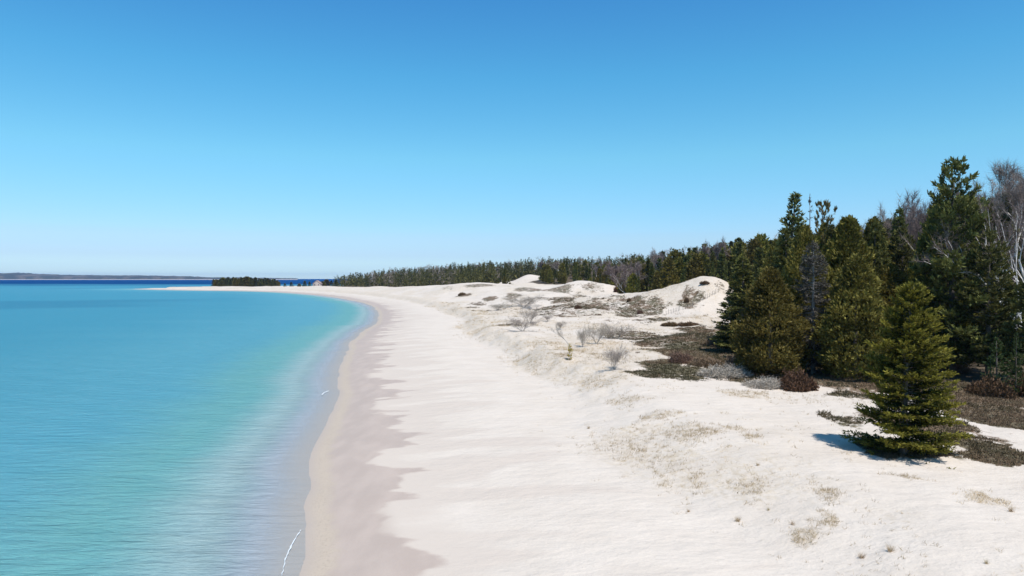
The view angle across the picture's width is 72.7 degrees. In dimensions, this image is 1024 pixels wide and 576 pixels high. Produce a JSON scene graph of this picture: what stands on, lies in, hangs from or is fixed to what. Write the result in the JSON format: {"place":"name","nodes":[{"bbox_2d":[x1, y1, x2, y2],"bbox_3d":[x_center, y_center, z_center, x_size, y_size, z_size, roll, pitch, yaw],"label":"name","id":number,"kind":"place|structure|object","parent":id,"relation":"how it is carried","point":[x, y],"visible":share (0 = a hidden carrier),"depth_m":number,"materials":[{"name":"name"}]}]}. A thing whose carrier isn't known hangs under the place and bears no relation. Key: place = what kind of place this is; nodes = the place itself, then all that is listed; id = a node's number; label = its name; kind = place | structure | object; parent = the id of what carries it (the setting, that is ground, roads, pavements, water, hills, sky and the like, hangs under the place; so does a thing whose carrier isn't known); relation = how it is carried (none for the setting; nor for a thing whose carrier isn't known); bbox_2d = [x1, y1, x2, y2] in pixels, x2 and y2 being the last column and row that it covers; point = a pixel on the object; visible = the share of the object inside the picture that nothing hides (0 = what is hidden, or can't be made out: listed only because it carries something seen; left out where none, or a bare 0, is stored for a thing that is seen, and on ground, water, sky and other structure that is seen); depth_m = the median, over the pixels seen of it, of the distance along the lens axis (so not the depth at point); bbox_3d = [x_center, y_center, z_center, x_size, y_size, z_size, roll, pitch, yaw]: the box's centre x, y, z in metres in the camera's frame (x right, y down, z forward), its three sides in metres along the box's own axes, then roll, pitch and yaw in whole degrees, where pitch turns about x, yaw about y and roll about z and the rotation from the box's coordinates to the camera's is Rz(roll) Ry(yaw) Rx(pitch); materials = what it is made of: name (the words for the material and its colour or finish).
{"place":"outdoors","nodes":[
{"label":"outdoors","id":0,"kind":"place"},
{"bbox_2d":[0,273,297,279],"bbox_3d":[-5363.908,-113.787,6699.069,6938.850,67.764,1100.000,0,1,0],"label":"hills","id":1,"kind":"structure","parent":0,"point":[17,276],"depth_m":6181.08,"materials":[{"name":"blue"}]},
{"bbox_2d":[0,279,371,575],"bbox_3d":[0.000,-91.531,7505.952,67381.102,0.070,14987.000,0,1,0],"label":"water","id":2,"kind":"structure","parent":0,"point":[143,432],"depth_m":61.55,"materials":[{"name":"blue liquid"}]},
{"bbox_2d":[0,0,1023,278],"label":"sky","id":3,"kind":"structure","parent":0,"point":[300,139],"materials":[{"name":"blue"}]},
{"bbox_2d":[145,271,1023,575],"bbox_3d":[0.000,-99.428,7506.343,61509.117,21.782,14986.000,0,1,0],"label":"ground","id":4,"kind":"structure","parent":0,"point":[425,439],"depth_m":39.20,"materials":[{"name":"beige sand"}]},
{"bbox_2d":[333,253,645,286],"bbox_3d":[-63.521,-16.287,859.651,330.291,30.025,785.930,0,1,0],"label":"wood","id":5,"kind":"object","parent":4,"relation":"on","point":[477,273],"visible":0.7,"depth_m":630.16,"materials":[{"name":"green plant"}]},
{"bbox_2d":[504,316,541,330],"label":"bare bush","id":6,"kind":"object","parent":4,"relation":"on","point":[515,322],"visible":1,"depth_m":122.28,"materials":[{"name":"grey plant"}]},
{"bbox_2d":[502,294,547,306],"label":"bare bush","id":7,"kind":"object","parent":4,"relation":"on","point":[528,299],"visible":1,"depth_m":208.21,"materials":[{"name":"grey plant"}]},
{"bbox_2d":[518,306,540,321],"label":"bare bush","id":8,"kind":"object","parent":4,"relation":"on","point":[535,314],"visible":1,"depth_m":144.65,"materials":[{"name":"grey plant"}]},
{"bbox_2d":[540,264,546,281],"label":"cedar tree","id":9,"kind":"object","parent":4,"relation":"on","point":[542,277],"visible":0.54,"depth_m":439.80,"materials":[{"name":"green plant"}]},
{"bbox_2d":[546,269,552,282],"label":"cedar tree","id":10,"kind":"object","parent":4,"relation":"on","point":[550,276],"visible":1,"depth_m":423.04,"materials":[{"name":"green plant"}]},
{"bbox_2d":[557,263,566,282],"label":"cedar tree","id":11,"kind":"object","parent":4,"relation":"on","point":[561,271],"visible":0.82,"depth_m":418.19,"materials":[{"name":"green plant"}]},
{"bbox_2d":[580,259,587,277],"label":"cedar tree","id":12,"kind":"object","parent":4,"relation":"on","point":[582,264],"visible":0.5,"depth_m":441.20,"materials":[{"name":"green plant"}]},
{"bbox_2d":[576,324,593,346],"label":"bare bush","id":13,"kind":"object","parent":4,"relation":"on","point":[582,335],"visible":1,"depth_m":96.72,"materials":[{"name":"grey plant"}]},
{"bbox_2d":[584,322,610,343],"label":"bare bush","id":14,"kind":"object","parent":4,"relation":"on","point":[602,331],"visible":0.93,"depth_m":102.31,"materials":[{"name":"grey plant"}]},
{"bbox_2d":[595,268,604,282],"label":"cedar tree","id":15,"kind":"object","parent":4,"relation":"on","point":[599,270],"visible":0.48,"depth_m":371.58,"materials":[{"name":"green plant"}]},
{"bbox_2d":[602,262,627,292],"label":"bare tree","id":16,"kind":"object","parent":4,"relation":"on","point":[612,271],"visible":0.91,"depth_m":250.98,"materials":[{"name":"grey plant"}]},
{"bbox_2d":[596,322,636,337],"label":"bare bush","id":17,"kind":"object","parent":4,"relation":"on","point":[613,331],"visible":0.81,"depth_m":116.49,"materials":[{"name":"grey plant"}]},
{"bbox_2d":[601,342,634,368],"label":"bare bush","id":18,"kind":"object","parent":4,"relation":"on","point":[617,357],"visible":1,"depth_m":71.49,"materials":[{"name":"grey plant"}]},
{"bbox_2d":[616,275,626,293],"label":"cedar tree","id":19,"kind":"object","parent":4,"relation":"on","point":[619,288],"visible":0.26,"depth_m":275.10,"materials":[{"name":"green plant"}]},
{"bbox_2d":[612,259,649,287],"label":"bare tree","id":20,"kind":"object","parent":4,"relation":"on","point":[626,273],"visible":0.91,"depth_m":242.55,"materials":[{"name":"grey plant"}]},
{"bbox_2d":[625,272,640,292],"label":"cedar tree","id":21,"kind":"object","parent":4,"relation":"on","point":[631,281],"visible":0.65,"depth_m":240.60,"materials":[{"name":"green plant"}]},
{"bbox_2d":[634,277,640,292],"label":"conifer tree","id":22,"kind":"object","parent":4,"relation":"on","point":[637,286],"visible":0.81,"depth_m":235.70,"materials":[{"name":"green plant"}]},
{"bbox_2d":[637,263,645,291],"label":"cedar tree","id":23,"kind":"object","parent":4,"relation":"on","point":[642,270],"visible":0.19,"depth_m":257.88,"materials":[{"name":"green plant"}]},
{"bbox_2d":[643,257,652,291],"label":"conifer tree","id":24,"kind":"object","parent":4,"relation":"on","point":[647,265],"visible":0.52,"depth_m":244.36,"materials":[{"name":"green plant"}]},
{"bbox_2d":[640,266,655,291],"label":"cedar tree","id":25,"kind":"object","parent":4,"relation":"on","point":[643,282],"visible":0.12,"depth_m":250.51,"materials":[{"name":"green plant"}]},
{"bbox_2d":[647,262,655,290],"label":"conifer tree","id":26,"kind":"object","parent":4,"relation":"on","point":[652,269],"visible":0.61,"depth_m":238.50,"materials":[{"name":"green plant"}]},
{"bbox_2d":[650,270,659,289],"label":"cedar tree","id":27,"kind":"object","parent":4,"relation":"on","point":[655,282],"visible":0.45,"depth_m":230.72,"materials":[{"name":"green plant"}]},
{"bbox_2d":[648,247,664,271],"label":"bare tree","id":28,"kind":"object","parent":4,"relation":"on","point":[652,255],"visible":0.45,"depth_m":265.62,"materials":[{"name":"grey wood"}]},
{"bbox_2d":[541,234,777,278],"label":"background wood","id":29,"kind":"object","parent":4,"relation":"on","point":[635,258],"visible":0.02,"depth_m":435.53,"materials":[{"name":"green plant"}]},
{"bbox_2d":[657,257,680,288],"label":"cedar tree","id":30,"kind":"object","parent":4,"relation":"on","point":[667,263],"visible":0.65,"depth_m":224.04,"materials":[{"name":"green plant"}]},
{"bbox_2d":[660,321,678,326],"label":"juniper shrub","id":31,"kind":"object","parent":4,"relation":"on","point":[673,324],"visible":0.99,"depth_m":142.73,"materials":[{"name":"brown plant"}]},
{"bbox_2d":[668,248,680,260],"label":"cedar tree","id":32,"kind":"object","parent":4,"relation":"on","point":[675,253],"visible":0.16,"depth_m":268.57,"materials":[{"name":"green plant"}]},
{"bbox_2d":[674,256,685,283],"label":"cedar tree","id":33,"kind":"object","parent":4,"relation":"on","point":[678,261],"visible":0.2,"depth_m":245.73,"materials":[{"name":"green plant"}]},
{"bbox_2d":[667,345,693,363],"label":"twiggy shrub","id":34,"kind":"object","parent":4,"relation":"on","point":[681,358],"visible":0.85,"depth_m":78.90,"materials":[{"name":"brown plant"}]},
{"bbox_2d":[680,255,687,278],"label":"conifer tree","id":35,"kind":"object","parent":4,"relation":"on","point":[685,260],"visible":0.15,"depth_m":238.88,"materials":[{"name":"green plant"}]},
{"bbox_2d":[677,320,698,326],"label":"juniper shrub","id":36,"kind":"object","parent":4,"relation":"on","point":[685,324],"visible":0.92,"depth_m":139.95,"materials":[{"name":"brown plant"}]},
{"bbox_2d":[685,258,702,280],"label":"cedar tree","id":37,"kind":"object","parent":4,"relation":"on","point":[691,265],"visible":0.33,"depth_m":222.73,"materials":[{"name":"green plant"}]},
{"bbox_2d":[685,252,704,277],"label":"cedar tree","id":38,"kind":"object","parent":4,"relation":"on","point":[697,258],"visible":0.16,"depth_m":232.77,"materials":[{"name":"green plant"}]},
{"bbox_2d":[698,251,709,269],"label":"cedar tree","id":39,"kind":"object","parent":4,"relation":"on","point":[705,257],"visible":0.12,"depth_m":238.65,"materials":[{"name":"green plant"}]},
{"bbox_2d":[696,238,711,256],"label":"bare tree","id":40,"kind":"object","parent":4,"relation":"on","point":[707,249],"visible":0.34,"depth_m":244.78,"materials":[{"name":"grey plant"}]},
{"bbox_2d":[687,352,722,367],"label":"twiggy shrub","id":41,"kind":"object","parent":4,"relation":"on","point":[700,362],"visible":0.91,"depth_m":76.04,"materials":[{"name":"brown plant"}]},
{"bbox_2d":[698,332,716,346],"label":"twiggy shrub","id":42,"kind":"object","parent":4,"relation":"on","point":[709,342],"visible":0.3,"depth_m":101.14,"materials":[{"name":"plant"}]},
{"bbox_2d":[705,259,710,276],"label":"conifer tree","id":43,"kind":"object","parent":4,"relation":"on","point":[707,270],"visible":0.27,"depth_m":212.42,"materials":[{"name":"green plant"}]},
{"bbox_2d":[710,251,716,277],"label":"conifer tree","id":44,"kind":"object","parent":4,"relation":"on","point":[712,258],"visible":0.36,"depth_m":221.36,"materials":[{"name":"green plant"}]},
{"bbox_2d":[706,235,729,260],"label":"bare tree","id":45,"kind":"object","parent":4,"relation":"on","point":[717,249],"visible":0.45,"depth_m":241.29,"materials":[{"name":"grey wood"}]},
{"bbox_2d":[715,253,726,280],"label":"conifer tree","id":46,"kind":"object","parent":4,"relation":"on","point":[720,266],"visible":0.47,"depth_m":216.24,"materials":[{"name":"green plant"}]},
{"bbox_2d":[696,360,753,378],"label":"twiggy shrub","id":47,"kind":"object","parent":4,"relation":"on","point":[720,372],"visible":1,"depth_m":68.76,"materials":[{"name":"grey plant"}]},
{"bbox_2d":[428,278,1023,575],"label":"beach grass","id":48,"kind":"structure","parent":4,"relation":"on","point":[748,435],"depth_m":46.32,"materials":[{"name":"beige plant"}]},
{"bbox_2d":[712,283,741,342],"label":"spruce tree","id":49,"kind":"object","parent":4,"relation":"on","point":[730,290],"visible":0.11,"depth_m":98.85,"materials":[{"name":"green plant"}]},
{"bbox_2d":[725,261,732,280],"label":"conifer tree","id":50,"kind":"object","parent":4,"relation":"on","point":[729,268],"visible":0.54,"depth_m":227.98,"materials":[{"name":"green plant"}]},
{"bbox_2d":[709,255,756,351],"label":"spruce tree","id":51,"kind":"object","parent":4,"relation":"on","point":[736,286],"visible":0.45,"depth_m":91.43,"materials":[{"name":"green plant"}]},
{"bbox_2d":[721,352,745,370],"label":"twiggy shrub","id":52,"kind":"object","parent":4,"relation":"on","point":[729,361],"visible":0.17,"depth_m":74.85,"materials":[{"name":"grey plant"}]},
{"bbox_2d":[730,254,737,280],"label":"conifer tree","id":53,"kind":"object","parent":4,"relation":"on","point":[733,260],"visible":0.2,"depth_m":206.69,"materials":[{"name":"green plant"}]},
{"bbox_2d":[728,243,745,274],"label":"cedar tree","id":54,"kind":"object","parent":4,"relation":"on","point":[732,252],"visible":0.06,"depth_m":240.33,"materials":[{"name":"green plant"}]},
{"bbox_2d":[732,252,745,281],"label":"cedar tree","id":55,"kind":"object","parent":4,"relation":"on","point":[737,263],"visible":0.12,"depth_m":201.15,"materials":[{"name":"green plant"}]},
{"bbox_2d":[736,242,743,269],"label":"conifer tree","id":56,"kind":"object","parent":4,"relation":"on","point":[739,249],"visible":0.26,"depth_m":215.09,"materials":[{"name":"green plant"}]},
{"bbox_2d":[467,282,1023,466],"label":"heath","id":57,"kind":"object","parent":4,"relation":"on","point":[976,447],"visible":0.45,"depth_m":58.94,"materials":[{"name":"brown plant"}]},
{"bbox_2d":[741,237,765,271],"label":"cedar tree","id":58,"kind":"object","parent":4,"relation":"on","point":[750,252],"visible":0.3,"depth_m":192.24,"materials":[{"name":"green plant"}]},
{"bbox_2d":[752,247,764,281],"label":"conifer tree","id":59,"kind":"object","parent":4,"relation":"on","point":[758,260],"visible":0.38,"depth_m":158.90,"materials":[{"name":"green plant"}]},
{"bbox_2d":[753,233,769,253],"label":"cedar tree","id":60,"kind":"object","parent":4,"relation":"on","point":[763,239],"visible":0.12,"depth_m":197.72,"materials":[{"name":"green plant"}]},
{"bbox_2d":[741,375,783,389],"bbox_3d":[22.821,8.505,62.842,4.459,1.581,3.642,0,1,7],"label":"twiggy shrub","id":61,"kind":"object","parent":4,"relation":"on","point":[773,383],"visible":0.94,"depth_m":62.48,"materials":[{"name":"grey plant"}]},
{"bbox_2d":[758,238,776,274],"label":"cedar tree","id":62,"kind":"object","parent":4,"relation":"on","point":[769,258],"visible":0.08,"depth_m":121.85,"materials":[{"name":"green plant"}]},
{"bbox_2d":[728,266,816,375],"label":"cedar tree","id":63,"kind":"object","parent":4,"relation":"on","point":[769,284],"visible":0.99,"depth_m":68.46,"materials":[{"name":"green plant"}]},
{"bbox_2d":[766,191,806,345],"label":"spruce tree","id":64,"kind":"object","parent":4,"relation":"on","point":[793,219],"visible":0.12,"depth_m":89.43,"materials":[{"name":"green plant"}]},
{"bbox_2d":[767,228,807,348],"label":"spruce tree","id":65,"kind":"object","parent":4,"relation":"on","point":[782,245],"visible":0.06,"depth_m":79.16,"materials":[{"name":"green plant"}]},
{"bbox_2d":[779,364,819,392],"bbox_3d":[25.560,8.190,62.125,3.591,3.048,3.603,0,1,23],"label":"juniper shrub","id":66,"kind":"object","parent":4,"relation":"on","point":[794,381],"visible":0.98,"depth_m":61.30,"materials":[{"name":"brown plant"}]},
{"bbox_2d":[772,223,833,367],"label":"cedar tree","id":67,"kind":"object","parent":4,"relation":"on","point":[802,241],"visible":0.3,"depth_m":75.15,"materials":[{"name":"green plant"}]},
{"bbox_2d":[784,241,840,373],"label":"dead spruce tree","id":68,"kind":"object","parent":4,"relation":"on","point":[816,292],"visible":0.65,"depth_m":70.30,"materials":[{"name":"plant"}]},
{"bbox_2d":[814,221,827,254],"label":"cedar tree","id":69,"kind":"object","parent":4,"relation":"on","point":[822,228],"visible":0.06,"depth_m":94.28,"materials":[{"name":"green plant"}]},
{"bbox_2d":[812,199,837,245],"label":"pine tree","id":70,"kind":"object","parent":4,"relation":"on","point":[827,204],"visible":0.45,"depth_m":94.38,"materials":[{"name":"green plant"}]},
{"bbox_2d":[821,224,838,276],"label":"spruce tree","id":71,"kind":"object","parent":4,"relation":"on","point":[829,232],"visible":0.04,"depth_m":79.22,"materials":[{"name":"green plant"}]},
{"bbox_2d":[802,214,885,360],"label":"cedar tree","id":72,"kind":"object","parent":4,"relation":"on","point":[845,242],"visible":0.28,"depth_m":75.16,"materials":[{"name":"green plant"}]},
{"bbox_2d":[809,252,892,380],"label":"cedar tree","id":73,"kind":"object","parent":4,"relation":"on","point":[855,273],"visible":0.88,"depth_m":65.54,"materials":[{"name":"green plant"}]},
{"bbox_2d":[868,220,887,296],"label":"spruce tree","id":74,"kind":"object","parent":4,"relation":"on","point":[874,244],"visible":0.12,"depth_m":76.77,"materials":[{"name":"green plant"}]},
{"bbox_2d":[862,216,894,267],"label":"cedar tree","id":75,"kind":"object","parent":4,"relation":"on","point":[868,225],"visible":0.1,"depth_m":88.65,"materials":[{"name":"green plant"}]},
{"bbox_2d":[859,200,897,237],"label":"bare tree","id":76,"kind":"object","parent":4,"relation":"on","point":[887,224],"visible":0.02,"depth_m":100.18,"materials":[{"name":"grey plant"}]},
{"bbox_2d":[872,223,891,296],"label":"spruce tree","id":77,"kind":"object","parent":4,"relation":"on","point":[885,248],"visible":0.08,"depth_m":81.65,"materials":[{"name":"green plant"}]},
{"bbox_2d":[847,263,935,364],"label":"cedar tree","id":78,"kind":"object","parent":4,"relation":"on","point":[892,277],"visible":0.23,"depth_m":72.83,"materials":[{"name":"green plant"}]},
{"bbox_2d":[882,225,915,283],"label":"pine tree","id":79,"kind":"object","parent":4,"relation":"on","point":[900,258],"visible":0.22,"depth_m":84.12,"materials":[{"name":"green plant"}]},
{"bbox_2d":[888,206,910,270],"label":"spruce tree","id":80,"kind":"object","parent":4,"relation":"on","point":[898,218],"visible":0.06,"depth_m":89.85,"materials":[{"name":"green plant"}]},
{"bbox_2d":[839,279,974,468],"bbox_3d":[21.985,4.667,39.200,6.230,10.338,6.432,-1,1,-41],"label":"spruce tree","id":81,"kind":"object","parent":4,"relation":"on","point":[906,340],"visible":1,"depth_m":38.47,"materials":[{"name":"green plant"}]},
{"bbox_2d":[887,188,932,265],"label":"bare tree","id":82,"kind":"object","parent":4,"relation":"on","point":[916,196],"visible":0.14,"depth_m":97.96,"materials":[{"name":"grey plant"}]},
{"bbox_2d":[898,186,936,259],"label":"bare tree","id":83,"kind":"object","parent":4,"relation":"on","point":[913,226],"visible":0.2,"depth_m":94.16,"materials":[{"name":"grey plant"}]},
{"bbox_2d":[908,238,955,366],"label":"spruce tree","id":84,"kind":"object","parent":4,"relation":"on","point":[922,245],"visible":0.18,"depth_m":72.01,"materials":[{"name":"green plant"}]},
{"bbox_2d":[905,199,982,336],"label":"cedar tree","id":85,"kind":"object","parent":4,"relation":"on","point":[925,233],"visible":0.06,"depth_m":75.11,"materials":[{"name":"green plant"}]},
{"bbox_2d":[936,362,972,373],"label":"twiggy shrub","id":86,"kind":"object","parent":4,"relation":"on","point":[959,368],"visible":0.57,"depth_m":69.76,"materials":[{"name":"plant"}]},
{"bbox_2d":[909,155,1023,371],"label":"pine tree","id":87,"kind":"object","parent":4,"relation":"on","point":[950,203],"visible":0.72,"depth_m":68.12,"materials":[{"name":"green plant"}]},
{"bbox_2d":[913,187,1023,326],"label":"birch tree","id":88,"kind":"object","parent":4,"relation":"on","point":[999,237],"visible":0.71,"depth_m":68.31,"materials":[{"name":"grey plant"}]},
{"bbox_2d":[950,178,997,205],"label":"bare tree","id":89,"kind":"object","parent":4,"relation":"on","point":[983,192],"visible":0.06,"depth_m":105.96,"materials":[{"name":"grey plant"}]},
{"bbox_2d":[940,229,1023,377],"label":"pine tree","id":90,"kind":"object","parent":4,"relation":"on","point":[982,269],"visible":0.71,"depth_m":65.65,"materials":[{"name":"green plant"}]},
{"bbox_2d":[966,210,1001,338],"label":"spruce tree","id":91,"kind":"object","parent":4,"relation":"on","point":[987,229],"visible":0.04,"depth_m":78.20,"materials":[{"name":"green plant"}]},
{"bbox_2d":[964,370,1016,399],"bbox_3d":[40.628,8.348,59.303,3.642,2.904,3.654,0,1,24],"label":"juniper shrub","id":92,"kind":"object","parent":4,"relation":"on","point":[984,387],"visible":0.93,"depth_m":58.55,"materials":[{"name":"brown plant"}]},
{"bbox_2d":[962,193,1023,285],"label":"birch tree","id":93,"kind":"object","parent":4,"relation":"on","point":[1021,269],"visible":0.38,"depth_m":71.30,"materials":[{"name":"grey plant"}]},
{"bbox_2d":[963,205,1022,298],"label":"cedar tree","id":94,"kind":"object","parent":4,"relation":"on","point":[990,226],"visible":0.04,"depth_m":82.39,"materials":[{"name":"green plant"}]},
{"bbox_2d":[981,337,1014,385],"bbox_3d":[42.110,6.649,59.994,3.048,4.929,2.852,0,1,-22],"label":"young spruce tree","id":95,"kind":"object","parent":4,"relation":"on","point":[1002,367],"visible":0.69,"depth_m":60.06,"materials":[{"name":"green plant"}]},
{"bbox_2d":[983,157,1023,289],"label":"birch tree","id":96,"kind":"object","parent":4,"relation":"on","point":[1013,177],"visible":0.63,"depth_m":80.60,"materials":[{"name":"grey plant"}]},
{"bbox_2d":[992,193,1023,324],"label":"bare tree","id":97,"kind":"object","parent":4,"relation":"on","point":[1005,217],"visible":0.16,"depth_m":79.88,"materials":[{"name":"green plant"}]},
{"bbox_2d":[997,263,1023,377],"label":"pine tree","id":98,"kind":"object","parent":4,"relation":"on","point":[1014,328],"visible":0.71,"depth_m":62.80,"materials":[{"name":"green plant"}]},
{"bbox_2d":[998,176,1023,241],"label":"birch tree","id":99,"kind":"object","parent":4,"relation":"on","point":[1020,194],"visible":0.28,"depth_m":80.46,"materials":[{"name":"grey plant"}]},
{"bbox_2d":[1005,332,1023,395],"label":"young spruce tree","id":100,"kind":"object","parent":4,"relation":"on","point":[1016,368],"visible":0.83,"depth_m":59.03,"materials":[{"name":"green plant"}]},
{"bbox_2d":[1007,194,1023,278],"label":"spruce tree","id":101,"kind":"object","parent":4,"relation":"on","point":[1019,242],"visible":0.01,"depth_m":82.85,"materials":[{"name":"green plant"}]},
{"bbox_2d":[1008,372,1023,396],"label":"juniper shrub","id":102,"kind":"object","parent":4,"relation":"on","point":[1021,392],"visible":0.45,"depth_m":59.13,"materials":[{"name":"plant"}]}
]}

